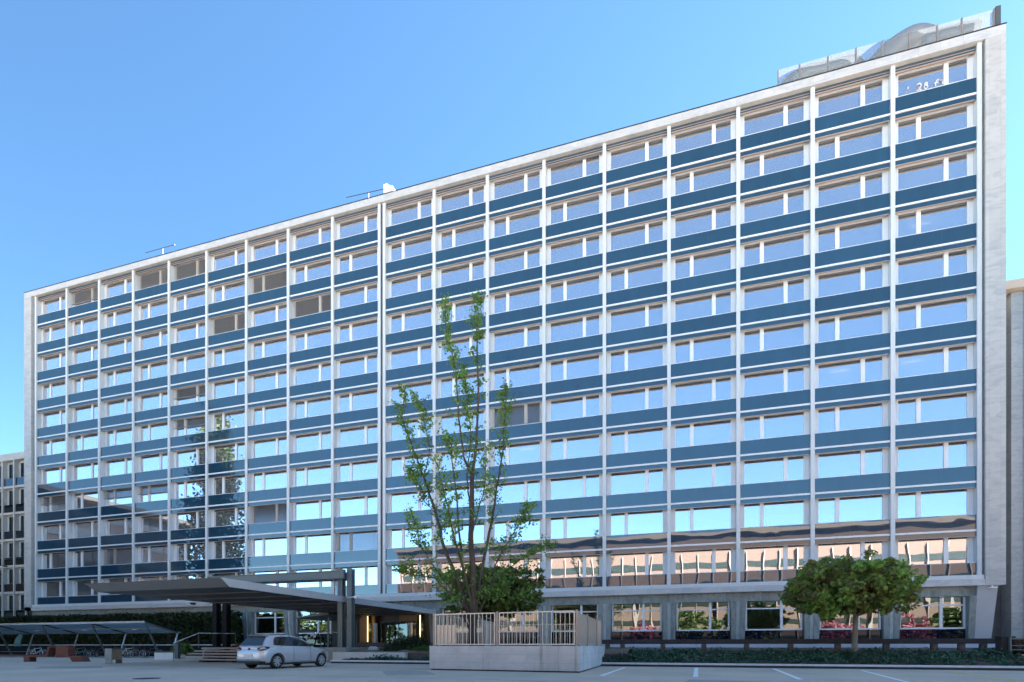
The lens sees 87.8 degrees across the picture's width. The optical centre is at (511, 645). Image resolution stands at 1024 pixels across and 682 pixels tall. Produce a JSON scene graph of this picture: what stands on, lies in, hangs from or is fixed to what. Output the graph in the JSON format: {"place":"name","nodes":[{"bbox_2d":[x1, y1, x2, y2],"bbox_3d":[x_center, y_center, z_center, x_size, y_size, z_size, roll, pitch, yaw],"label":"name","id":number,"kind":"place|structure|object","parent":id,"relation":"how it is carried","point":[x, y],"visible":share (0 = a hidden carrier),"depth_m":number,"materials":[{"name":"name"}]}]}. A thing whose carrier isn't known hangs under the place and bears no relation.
{"place":"outdoors","nodes":[
{"label":"outdoors","id":0,"kind":"place"},
{"bbox_2d":[0,451,31,616],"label":"wing building","id":1,"kind":"structure","parent":0,"point":[12,529],"depth_m":66.51,"materials":[{"name":"concrete"}]},
{"bbox_2d":[0,644,237,655],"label":"garden wall","id":2,"kind":"structure","parent":0,"point":[82,647],"depth_m":52.77,"materials":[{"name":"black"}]},
{"bbox_2d":[0,656,1023,681],"bbox_3d":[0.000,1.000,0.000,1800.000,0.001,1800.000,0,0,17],"label":"ground","id":3,"kind":"structure","parent":0,"point":[19,669],"depth_m":19.23,"materials":[{"name":"grey asphalt"}]},
{"bbox_2d":[0,621,180,654],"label":"bike shelter","id":4,"kind":"object","parent":3,"relation":"on","point":[110,627],"visible":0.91,"depth_m":47.36,"materials":[{"name":"grey glass"}]},
{"bbox_2d":[0,610,242,644],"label":"hedge","id":5,"kind":"object","parent":3,"relation":"on","point":[186,624],"visible":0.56,"depth_m":53.28,"materials":[{"name":"green"}]},
{"bbox_2d":[236,634,327,668],"bbox_3d":[-10.495,0.244,24.752,2.077,1.511,4.188,0,0,24],"label":"parked car","id":6,"kind":"object","parent":3,"relation":"on","point":[272,651],"visible":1,"depth_m":23.40,"materials":[{"name":"silver metal"}]},
{"bbox_2d":[430,646,604,672],"bbox_3d":[0.706,0.525,24.927,6.491,1.050,9.073,0,0,17],"label":"concrete planter","id":7,"kind":"object","parent":3,"relation":"on","point":[571,659],"visible":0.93,"depth_m":20.85,"materials":[{"name":"concrete"}]},
{"bbox_2d":[387,289,556,645],"bbox_3d":[-1.939,-7.857,22.767,7.810,15.969,4.116,0,0,4],"label":"young tree","id":8,"kind":"object","parent":7,"relation":"in","point":[474,595],"visible":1,"depth_m":23.12,"materials":[{"name":"green plant"}]},
{"bbox_2d":[433,609,601,645],"bbox_3d":[0.721,-0.665,24.835,6.208,1.370,8.680,0,0,17],"label":"planter fence","id":9,"kind":"object","parent":7,"relation":"on","point":[587,630],"visible":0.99,"depth_m":21.94,"materials":[{"name":"grey metal"}]},
{"bbox_2d":[203,647,994,661],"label":"terrace","id":10,"kind":"structure","parent":3,"relation":"on","point":[330,650],"depth_m":31.53,"materials":[{"name":"grey concrete"}]},
{"bbox_2d":[86,568,435,646],"bbox_3d":[-14.453,-1.960,37.390,12.130,5.920,23.700,0,0,17],"label":"entrance canopy","id":11,"kind":"object","parent":10,"relation":"on","point":[226,591],"visible":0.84,"depth_m":33.82,"materials":[{"name":"grey metal"}]},
{"bbox_2d":[24,5,1006,646],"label":"office building","id":12,"kind":"structure","parent":10,"relation":"on","point":[744,355],"depth_m":43.48,"materials":[{"name":"stone"}]},
{"bbox_2d":[255,612,284,633],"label":"window","id":13,"kind":"structure","parent":12,"relation":"in","point":[265,622],"depth_m":53.53,"materials":[{"name":"white"}]},
{"bbox_2d":[388,198,432,225],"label":"window","id":14,"kind":"structure","parent":12,"relation":"in","point":[423,208],"depth_m":48.93,"materials":[{"name":"white"}]},
{"bbox_2d":[388,234,432,261],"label":"window","id":15,"kind":"structure","parent":12,"relation":"in","point":[423,244],"depth_m":48.93,"materials":[{"name":"white"}]},
{"bbox_2d":[388,270,432,297],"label":"window","id":16,"kind":"structure","parent":12,"relation":"in","point":[422,281],"depth_m":48.93,"materials":[{"name":"white"}]},
{"bbox_2d":[388,307,432,333],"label":"window","id":17,"kind":"structure","parent":12,"relation":"in","point":[419,318],"depth_m":48.93,"materials":[{"name":"white"}]},
{"bbox_2d":[388,343,432,368],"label":"window","id":18,"kind":"structure","parent":12,"relation":"in","point":[421,354],"depth_m":48.93,"materials":[{"name":"white"}]},
{"bbox_2d":[388,490,432,512],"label":"window","id":19,"kind":"structure","parent":12,"relation":"in","point":[397,502],"depth_m":49.04,"materials":[{"name":"white"}]},
{"bbox_2d":[438,184,485,213],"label":"window","id":20,"kind":"structure","parent":12,"relation":"in","point":[473,195],"depth_m":47.45,"materials":[{"name":"white"}]},
{"bbox_2d":[438,221,485,249],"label":"window","id":21,"kind":"structure","parent":12,"relation":"in","point":[475,232],"depth_m":47.45,"materials":[{"name":"white"}]},
{"bbox_2d":[438,259,485,286],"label":"window","id":22,"kind":"structure","parent":12,"relation":"in","point":[472,270],"depth_m":47.45,"materials":[{"name":"white"}]},
{"bbox_2d":[438,334,485,360],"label":"window","id":23,"kind":"structure","parent":12,"relation":"in","point":[468,342],"depth_m":47.42,"materials":[{"name":"white"}]},
{"bbox_2d":[438,409,485,434],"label":"window","id":24,"kind":"structure","parent":12,"relation":"in","point":[446,423],"depth_m":47.58,"materials":[{"name":"white"}]},
{"bbox_2d":[491,169,541,199],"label":"window","id":25,"kind":"structure","parent":12,"relation":"in","point":[531,180],"depth_m":46.01,"materials":[{"name":"white"}]},
{"bbox_2d":[491,208,541,237],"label":"window","id":26,"kind":"structure","parent":12,"relation":"in","point":[530,219],"depth_m":46.01,"materials":[{"name":"white"}]},
{"bbox_2d":[491,246,541,275],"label":"window","id":27,"kind":"structure","parent":12,"relation":"in","point":[532,257],"depth_m":46.01,"materials":[{"name":"white"}]},
{"bbox_2d":[491,285,541,313],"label":"window","id":28,"kind":"structure","parent":12,"relation":"in","point":[530,296],"depth_m":46.01,"materials":[{"name":"white"}]},
{"bbox_2d":[491,324,541,351],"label":"window","id":29,"kind":"structure","parent":12,"relation":"in","point":[527,335],"depth_m":46.01,"materials":[{"name":"white"}]},
{"bbox_2d":[491,363,541,389],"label":"window","id":30,"kind":"structure","parent":12,"relation":"in","point":[529,374],"depth_m":45.97,"materials":[{"name":"white"}]},
{"bbox_2d":[491,402,541,427],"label":"window","id":31,"kind":"structure","parent":12,"relation":"in","point":[539,414],"depth_m":45.87,"materials":[{"name":"white"}]},
{"bbox_2d":[491,441,541,465],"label":"window","id":32,"kind":"structure","parent":12,"relation":"in","point":[526,452],"depth_m":45.90,"materials":[{"name":"white"}]},
{"bbox_2d":[491,480,541,503],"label":"window","id":33,"kind":"structure","parent":12,"relation":"in","point":[512,492],"depth_m":45.93,"materials":[{"name":"white"}]},
{"bbox_2d":[491,519,541,541],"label":"window","id":34,"kind":"structure","parent":12,"relation":"in","point":[532,532],"depth_m":45.90,"materials":[{"name":"white"}]},
{"bbox_2d":[547,153,602,185],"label":"window","id":35,"kind":"structure","parent":12,"relation":"in","point":[593,165],"depth_m":44.53,"materials":[{"name":"white"}]},
{"bbox_2d":[547,193,602,224],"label":"window","id":36,"kind":"structure","parent":12,"relation":"in","point":[591,204],"depth_m":44.53,"materials":[{"name":"white"}]},
{"bbox_2d":[547,233,602,263],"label":"window","id":37,"kind":"structure","parent":12,"relation":"in","point":[591,244],"depth_m":44.53,"materials":[{"name":"white"}]},
{"bbox_2d":[547,273,602,303],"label":"window","id":38,"kind":"structure","parent":12,"relation":"in","point":[588,285],"depth_m":44.53,"materials":[{"name":"white"}]},
{"bbox_2d":[547,313,602,342],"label":"window","id":39,"kind":"structure","parent":12,"relation":"in","point":[588,325],"depth_m":44.53,"materials":[{"name":"white"}]},
{"bbox_2d":[547,353,602,381],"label":"window","id":40,"kind":"structure","parent":12,"relation":"in","point":[589,365],"depth_m":44.53,"materials":[{"name":"white"}]},
{"bbox_2d":[547,393,602,420],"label":"window","id":41,"kind":"structure","parent":12,"relation":"in","point":[589,405],"depth_m":44.53,"materials":[{"name":"white"}]},
{"bbox_2d":[547,433,602,460],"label":"window","id":42,"kind":"structure","parent":12,"relation":"in","point":[589,445],"depth_m":44.53,"materials":[{"name":"white"}]},
{"bbox_2d":[547,474,602,499],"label":"window","id":43,"kind":"structure","parent":12,"relation":"in","point":[589,485],"depth_m":44.53,"materials":[{"name":"white"}]},
{"bbox_2d":[547,514,602,538],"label":"window","id":44,"kind":"structure","parent":12,"relation":"in","point":[590,525],"depth_m":44.53,"materials":[{"name":"white"}]},
{"bbox_2d":[547,554,602,577],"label":"window","id":45,"kind":"structure","parent":12,"relation":"in","point":[590,565],"depth_m":44.53,"materials":[{"name":"white"}]},
{"bbox_2d":[552,605,597,631],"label":"window","id":46,"kind":"structure","parent":12,"relation":"in","point":[592,610],"depth_m":44.78,"materials":[{"name":"white"}]},
{"bbox_2d":[607,136,666,169],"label":"window","id":47,"kind":"structure","parent":12,"relation":"in","point":[657,147],"depth_m":43.07,"materials":[{"name":"white"}]},
{"bbox_2d":[607,177,666,210],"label":"window","id":48,"kind":"structure","parent":12,"relation":"in","point":[655,189],"depth_m":43.07,"materials":[{"name":"white"}]},
{"bbox_2d":[607,219,666,251],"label":"window","id":49,"kind":"structure","parent":12,"relation":"in","point":[653,231],"depth_m":43.07,"materials":[{"name":"white"}]},
{"bbox_2d":[607,260,666,291],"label":"window","id":50,"kind":"structure","parent":12,"relation":"in","point":[654,272],"depth_m":43.07,"materials":[{"name":"white"}]},
{"bbox_2d":[607,301,666,332],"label":"window","id":51,"kind":"structure","parent":12,"relation":"in","point":[656,313],"depth_m":43.07,"materials":[{"name":"white"}]},
{"bbox_2d":[607,343,666,372],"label":"window","id":52,"kind":"structure","parent":12,"relation":"in","point":[652,355],"depth_m":43.07,"materials":[{"name":"white"}]},
{"bbox_2d":[607,384,666,413],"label":"window","id":53,"kind":"structure","parent":12,"relation":"in","point":[655,396],"depth_m":43.07,"materials":[{"name":"white"}]},
{"bbox_2d":[607,426,666,453],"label":"window","id":54,"kind":"structure","parent":12,"relation":"in","point":[650,438],"depth_m":43.07,"materials":[{"name":"white"}]},
{"bbox_2d":[607,468,666,494],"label":"window","id":55,"kind":"structure","parent":12,"relation":"in","point":[654,479],"depth_m":43.07,"materials":[{"name":"white"}]},
{"bbox_2d":[607,509,666,534],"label":"window","id":56,"kind":"structure","parent":12,"relation":"in","point":[646,521],"depth_m":43.07,"materials":[{"name":"white"}]},
{"bbox_2d":[607,551,666,575],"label":"window","id":57,"kind":"structure","parent":12,"relation":"in","point":[652,562],"depth_m":43.07,"materials":[{"name":"white"}]},
{"bbox_2d":[612,603,661,631],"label":"window","id":58,"kind":"structure","parent":12,"relation":"in","point":[625,617],"depth_m":43.15,"materials":[{"name":"white"}]},
{"bbox_2d":[676,602,729,630],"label":"window","id":59,"kind":"structure","parent":12,"relation":"in","point":[701,616],"depth_m":41.70,"materials":[{"name":"white"}]},
{"bbox_2d":[671,117,735,153],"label":"window","id":60,"kind":"structure","parent":12,"relation":"in","point":[723,130],"depth_m":41.63,"materials":[{"name":"white"}]},
{"bbox_2d":[671,160,735,195],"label":"window","id":61,"kind":"structure","parent":12,"relation":"in","point":[723,173],"depth_m":41.63,"materials":[{"name":"white"}]},
{"bbox_2d":[671,203,735,237],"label":"window","id":62,"kind":"structure","parent":12,"relation":"in","point":[721,216],"depth_m":41.62,"materials":[{"name":"blue glass"}]},
{"bbox_2d":[671,246,735,279],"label":"window","id":63,"kind":"structure","parent":12,"relation":"in","point":[724,258],"depth_m":41.63,"materials":[{"name":"blue glass"}]},
{"bbox_2d":[671,289,735,321],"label":"window","id":64,"kind":"structure","parent":12,"relation":"in","point":[721,302],"depth_m":41.63,"materials":[{"name":"blue glass"}]},
{"bbox_2d":[671,332,735,363],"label":"window","id":65,"kind":"structure","parent":12,"relation":"in","point":[720,345],"depth_m":41.63,"materials":[{"name":"blue glass"}]},
{"bbox_2d":[671,375,735,405],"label":"window","id":66,"kind":"structure","parent":12,"relation":"in","point":[721,388],"depth_m":41.63,"materials":[{"name":"blue glass"}]},
{"bbox_2d":[671,418,735,447],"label":"window","id":67,"kind":"structure","parent":12,"relation":"in","point":[720,431],"depth_m":41.63,"materials":[{"name":"blue glass"}]},
{"bbox_2d":[671,461,735,489],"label":"window","id":68,"kind":"structure","parent":12,"relation":"in","point":[719,474],"depth_m":41.63,"materials":[{"name":"blue glass"}]},
{"bbox_2d":[671,504,735,531],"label":"window","id":69,"kind":"structure","parent":12,"relation":"in","point":[717,517],"depth_m":41.63,"materials":[{"name":"blue glass"}]},
{"bbox_2d":[671,548,735,573],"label":"window","id":70,"kind":"structure","parent":12,"relation":"in","point":[713,560],"depth_m":41.63,"materials":[{"name":"white"}]},
{"bbox_2d":[745,601,801,630],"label":"window","id":71,"kind":"structure","parent":12,"relation":"in","point":[760,615],"depth_m":40.31,"materials":[{"name":"white"}]},
{"bbox_2d":[740,98,808,136],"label":"window","id":72,"kind":"structure","parent":12,"relation":"in","point":[796,111],"depth_m":40.17,"materials":[{"name":"blue glass"}]},
{"bbox_2d":[740,143,808,179],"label":"window","id":73,"kind":"structure","parent":12,"relation":"in","point":[797,155],"depth_m":40.16,"materials":[{"name":"blue glass"}]},
{"bbox_2d":[740,187,808,223],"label":"window","id":74,"kind":"structure","parent":12,"relation":"in","point":[796,200],"depth_m":40.17,"materials":[{"name":"white"}]},
{"bbox_2d":[740,232,808,266],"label":"window","id":75,"kind":"structure","parent":12,"relation":"in","point":[793,245],"depth_m":40.16,"materials":[{"name":"white"}]},
{"bbox_2d":[740,276,808,309],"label":"window","id":76,"kind":"structure","parent":12,"relation":"in","point":[796,289],"depth_m":40.17,"materials":[{"name":"white"}]},
{"bbox_2d":[740,321,808,353],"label":"window","id":77,"kind":"structure","parent":12,"relation":"in","point":[792,334],"depth_m":40.17,"materials":[{"name":"white"}]},
{"bbox_2d":[740,365,808,396],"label":"window","id":78,"kind":"structure","parent":12,"relation":"in","point":[795,378],"depth_m":40.17,"materials":[{"name":"white"}]},
{"bbox_2d":[740,410,808,440],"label":"window","id":79,"kind":"structure","parent":12,"relation":"in","point":[791,423],"depth_m":40.17,"materials":[{"name":"white"}]},
{"bbox_2d":[740,455,808,483],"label":"window","id":80,"kind":"structure","parent":12,"relation":"in","point":[795,467],"depth_m":40.17,"materials":[{"name":"white"}]},
{"bbox_2d":[740,500,808,527],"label":"window","id":81,"kind":"structure","parent":12,"relation":"in","point":[788,512],"depth_m":40.17,"materials":[{"name":"white"}]},
{"bbox_2d":[740,545,808,570],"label":"window","id":82,"kind":"structure","parent":12,"relation":"in","point":[774,557],"depth_m":40.19,"materials":[{"name":"white"}]},
{"bbox_2d":[820,608,880,629],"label":"window","id":83,"kind":"structure","parent":12,"relation":"in","point":[870,621],"depth_m":38.76,"materials":[{"name":"white"}]},
{"bbox_2d":[815,77,887,117],"bbox_3d":[24.569,-39.651,38.739,4.765,1.938,0.140,0,0,17],"label":"window","id":84,"kind":"structure","parent":12,"relation":"in","point":[873,91],"depth_m":38.69,"materials":[{"name":"white"}]},
{"bbox_2d":[815,123,887,162],"bbox_3d":[24.569,-36.351,38.739,4.765,1.938,0.140,0,0,17],"label":"window","id":85,"kind":"structure","parent":12,"relation":"in","point":[874,137],"depth_m":38.70,"materials":[{"name":"white"}]},
{"bbox_2d":[815,170,887,207],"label":"window","id":86,"kind":"structure","parent":12,"relation":"in","point":[874,183],"depth_m":38.70,"materials":[{"name":"white"}]},
{"bbox_2d":[815,216,887,252],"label":"window","id":87,"kind":"structure","parent":12,"relation":"in","point":[874,229],"depth_m":38.70,"materials":[{"name":"white"}]},
{"bbox_2d":[815,262,887,297],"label":"window","id":88,"kind":"structure","parent":12,"relation":"in","point":[874,275],"depth_m":38.69,"materials":[{"name":"white"}]},
{"bbox_2d":[815,308,887,342],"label":"window","id":89,"kind":"structure","parent":12,"relation":"in","point":[875,321],"depth_m":38.70,"materials":[{"name":"white"}]},
{"bbox_2d":[815,355,887,387],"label":"window","id":90,"kind":"structure","parent":12,"relation":"in","point":[875,368],"depth_m":38.70,"materials":[{"name":"white"}]},
{"bbox_2d":[815,401,887,432],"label":"window","id":91,"kind":"structure","parent":12,"relation":"in","point":[868,415],"depth_m":38.70,"materials":[{"name":"white"}]},
{"bbox_2d":[815,448,887,477],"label":"window","id":92,"kind":"structure","parent":12,"relation":"in","point":[870,461],"depth_m":38.70,"materials":[{"name":"white"}]},
{"bbox_2d":[815,494,887,522],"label":"window","id":93,"kind":"structure","parent":12,"relation":"in","point":[873,507],"depth_m":38.70,"materials":[{"name":"white"}]},
{"bbox_2d":[815,541,887,562],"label":"window","id":94,"kind":"structure","parent":12,"relation":"in","point":[836,550],"depth_m":38.69,"materials":[{"name":"white"}]},
{"bbox_2d":[900,597,964,628],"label":"window","id":95,"kind":"structure","parent":12,"relation":"in","point":[933,612],"depth_m":37.28,"materials":[{"name":"white"}]},
{"bbox_2d":[895,55,972,96],"bbox_3d":[29.399,-39.651,37.288,4.765,1.938,0.140,0,0,17],"label":"window","id":96,"kind":"structure","parent":12,"relation":"in","point":[958,69],"depth_m":37.22,"materials":[{"name":"white"}]},
{"bbox_2d":[895,103,972,143],"bbox_3d":[29.399,-36.351,37.288,4.765,1.938,0.140,0,0,17],"label":"window","id":97,"kind":"structure","parent":12,"relation":"in","point":[961,116],"depth_m":37.24,"materials":[{"name":"white"}]},
{"bbox_2d":[895,151,972,190],"bbox_3d":[29.399,-33.051,37.288,4.765,1.938,0.140,0,0,17],"label":"window","id":98,"kind":"structure","parent":12,"relation":"in","point":[958,165],"depth_m":37.24,"materials":[{"name":"white"}]},
{"bbox_2d":[895,199,972,237],"bbox_3d":[29.399,-29.751,37.288,4.765,1.938,0.140,0,0,17],"label":"window","id":99,"kind":"structure","parent":12,"relation":"in","point":[957,213],"depth_m":37.24,"materials":[{"name":"white"}]},
{"bbox_2d":[895,247,972,283],"bbox_3d":[29.399,-26.451,37.288,4.765,1.938,0.140,0,0,17],"label":"window","id":100,"kind":"structure","parent":12,"relation":"in","point":[958,261],"depth_m":37.24,"materials":[{"name":"white"}]},
{"bbox_2d":[895,295,972,330],"bbox_3d":[29.399,-23.151,37.288,4.765,1.938,0.140,0,0,17],"label":"window","id":101,"kind":"structure","parent":12,"relation":"in","point":[958,309],"depth_m":37.24,"materials":[{"name":"white"}]},
{"bbox_2d":[895,343,972,377],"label":"window","id":102,"kind":"structure","parent":12,"relation":"in","point":[958,357],"depth_m":37.24,"materials":[{"name":"white"}]},
{"bbox_2d":[895,392,972,424],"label":"window","id":103,"kind":"structure","parent":12,"relation":"in","point":[958,405],"depth_m":37.24,"materials":[{"name":"white"}]},
{"bbox_2d":[895,440,972,471],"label":"window","id":104,"kind":"structure","parent":12,"relation":"in","point":[958,453],"depth_m":37.24,"materials":[{"name":"white"}]},
{"bbox_2d":[895,488,972,517],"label":"window","id":105,"kind":"structure","parent":12,"relation":"in","point":[958,501],"depth_m":37.24,"materials":[{"name":"white"}]},
{"bbox_2d":[895,537,972,564],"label":"window","id":106,"kind":"structure","parent":12,"relation":"in","point":[959,549],"depth_m":37.22,"materials":[{"name":"white"}]},
{"bbox_2d":[580,644,994,647],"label":"low wall","id":107,"kind":"structure","parent":10,"relation":"on","point":[820,645],"depth_m":32.27,"materials":[{"name":"grey concrete"}]},
{"bbox_2d":[330,660,1023,670],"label":"kerb","id":108,"kind":"structure","parent":3,"relation":"on","point":[907,667],"depth_m":23.83,"materials":[{"name":"concrete"}]},
{"bbox_2d":[342,652,1023,665],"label":"soil bed","id":109,"kind":"object","parent":3,"relation":"on","point":[981,663],"visible":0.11,"depth_m":24.62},
{"bbox_2d":[438,558,545,645],"bbox_3d":[-1.057,-2.222,31.662,6.534,5.765,6.657,0,0,17],"label":"maple tree","id":110,"kind":"object","parent":109,"relation":"on","point":[508,604],"visible":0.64,"depth_m":30.15,"materials":[{"name":"green plant"}]},
{"bbox_2d":[602,638,994,652],"bbox_3d":[18.151,0.010,27.568,27.500,0.740,0.550,0,0,17],"label":"concrete barrier","id":111,"kind":"object","parent":109,"relation":"on","point":[934,643],"visible":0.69,"depth_m":28.08,"materials":[{"name":"grey concrete"}]},
{"bbox_2d":[777,549,928,656],"bbox_3d":[16.672,-1.985,26.157,6.366,5.185,6.504,0,0,17],"label":"maple tree","id":112,"kind":"object","parent":109,"relation":"on","point":[824,589],"visible":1,"depth_m":24.47,"materials":[{"name":"green plant"}]},
{"bbox_2d":[347,644,1023,665],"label":"ground cover","id":113,"kind":"object","parent":3,"relation":"on","point":[674,655],"visible":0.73,"depth_m":25.50,"materials":[{"name":"green plant"}]},
{"bbox_2d":[0,0,1023,454],"label":"sky","id":114,"kind":"structure","parent":0,"point":[129,129],"materials":[{"name":"blue"}]},
{"bbox_2d":[991,278,1023,637],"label":"side building","id":115,"kind":"structure","parent":0,"point":[1009,615],"depth_m":37.18,"materials":[{"name":"concrete"}]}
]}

